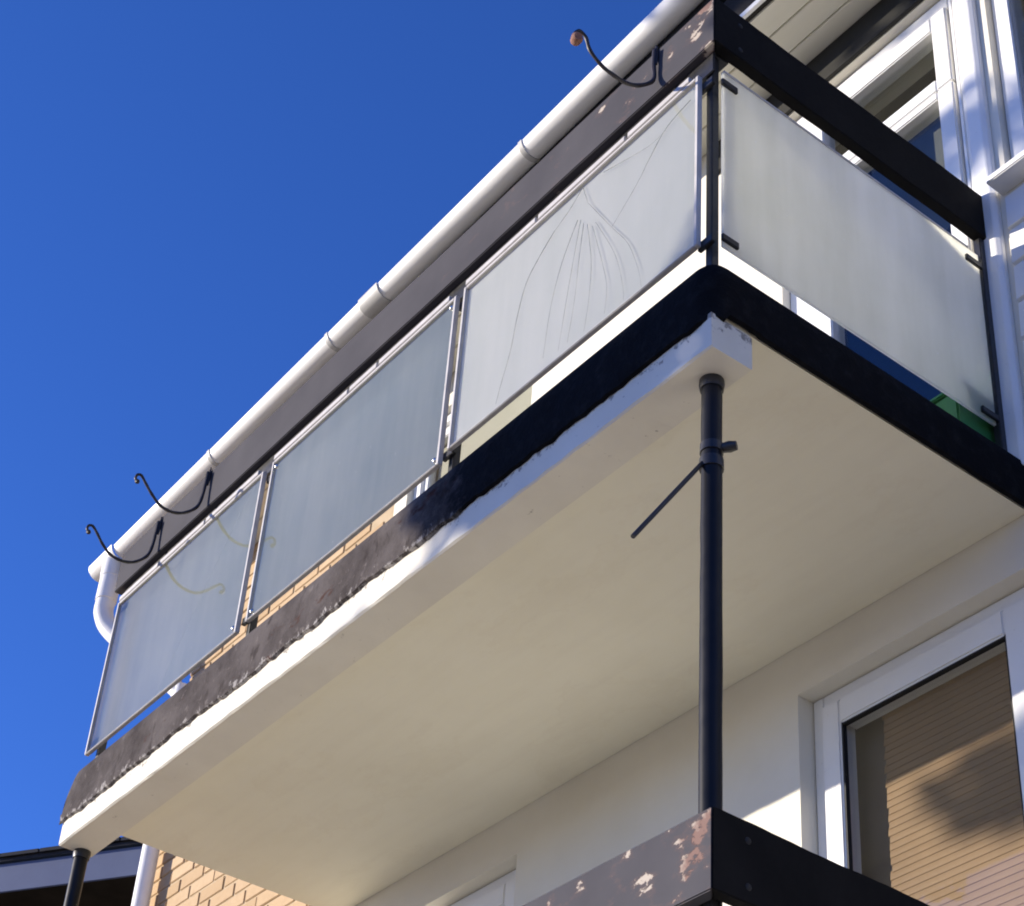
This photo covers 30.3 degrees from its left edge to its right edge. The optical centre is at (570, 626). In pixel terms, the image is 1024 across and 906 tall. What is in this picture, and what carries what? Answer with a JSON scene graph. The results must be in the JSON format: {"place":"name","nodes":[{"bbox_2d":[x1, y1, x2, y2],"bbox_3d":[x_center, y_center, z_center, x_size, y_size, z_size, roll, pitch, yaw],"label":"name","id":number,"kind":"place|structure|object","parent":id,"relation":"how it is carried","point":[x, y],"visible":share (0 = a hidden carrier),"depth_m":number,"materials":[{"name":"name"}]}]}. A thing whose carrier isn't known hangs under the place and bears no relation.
{"place":"outdoors","nodes":[
{"label":"outdoors","id":0,"kind":"place"},
{"bbox_2d":[0,837,142,905],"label":"house","id":1,"kind":"structure","parent":0,"point":[36,877],"depth_m":13.37,"materials":[{"name":"wood"}]},
{"bbox_2d":[0,0,662,852],"label":"sky","id":2,"kind":"structure","parent":0,"point":[194,194],"materials":[{"name":"blue"}]},
{"bbox_2d":[89,0,1023,905],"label":"apartment building","id":3,"kind":"structure","parent":0,"point":[881,740],"depth_m":6.00,"materials":[{"name":"white paint"}]},
{"bbox_2d":[413,385,532,499],"bbox_3d":[-0.411,-0.514,8.068,0.070,1.286,0.911,26,-41,-30],"label":"window","id":4,"kind":"structure","parent":3,"relation":"in","point":[522,402],"depth_m":8.32,"materials":[{"name":"white plastic"}]},
{"bbox_2d":[450,870,515,905],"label":"window","id":5,"kind":"structure","parent":3,"relation":"in","point":[500,892],"depth_m":6.68,"materials":[{"name":"white plastic"}]},
{"bbox_2d":[59,0,1023,905],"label":"balcony","id":6,"kind":"structure","parent":3,"relation":"attached to","point":[499,626],"depth_m":5.58,"materials":[{"name":"paint"}]},
{"bbox_2d":[86,517,162,563],"bbox_3d":[-1.716,-0.367,7.256,0.292,0.286,0.021,26,-41,-30],"label":"plant hook","id":7,"kind":"object","parent":6,"relation":"attached to","point":[156,533],"visible":1,"depth_m":7.21,"materials":[{"name":"metal"}]},
{"bbox_2d":[134,467,211,514],"bbox_3d":[-1.477,-0.540,7.016,0.292,0.286,0.021,26,-41,-30],"label":"plant hook","id":8,"kind":"object","parent":6,"relation":"attached to","point":[205,485],"visible":1,"depth_m":6.96,"materials":[{"name":"metal"}]},
{"bbox_2d":[570,29,658,87],"bbox_3d":[0.128,-1.635,5.331,0.313,0.266,0.038,26,-41,-30],"label":"plant hook","id":9,"kind":"object","parent":6,"relation":"attached to","point":[576,39],"visible":1,"depth_m":5.25,"materials":[{"name":"metal"}]},
{"bbox_2d":[930,393,994,442],"bbox_3d":[1.108,-0.520,5.358,0.184,0.252,0.144,26,-41,-30],"label":"planter","id":10,"kind":"object","parent":6,"relation":"on","point":[963,414],"visible":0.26,"depth_m":5.34,"materials":[{"name":"green plastic"}]},
{"bbox_2d":[523,807,928,905],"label":"balcony","id":11,"kind":"structure","parent":3,"relation":"attached to","point":[712,856],"depth_m":3.89,"materials":[{"name":"paint"}]},
{"bbox_2d":[63,848,90,905],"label":"support pole","id":12,"kind":"object","parent":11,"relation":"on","point":[81,857],"visible":1,"depth_m":6.75,"materials":[{"name":"black metal"}]},
{"bbox_2d":[631,373,737,905],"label":"support pole","id":13,"kind":"object","parent":11,"relation":"on","point":[709,466],"visible":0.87,"depth_m":4.23,"materials":[{"name":"black metal"}]},
{"bbox_2d":[791,0,974,344],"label":"balcony door","id":14,"kind":"structure","parent":3,"relation":"in","point":[930,121],"depth_m":6.57,"materials":[{"name":"white plastic"}]},
{"bbox_2d":[814,587,1023,905],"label":"window","id":15,"kind":"structure","parent":3,"relation":"in","point":[920,757],"depth_m":5.23,"materials":[{"name":"white plastic"}]},
{"bbox_2d":[986,0,1023,194],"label":"window","id":16,"kind":"structure","parent":3,"relation":"in","point":[1007,14],"depth_m":6.07,"materials":[{"name":"white plastic"}]}
]}

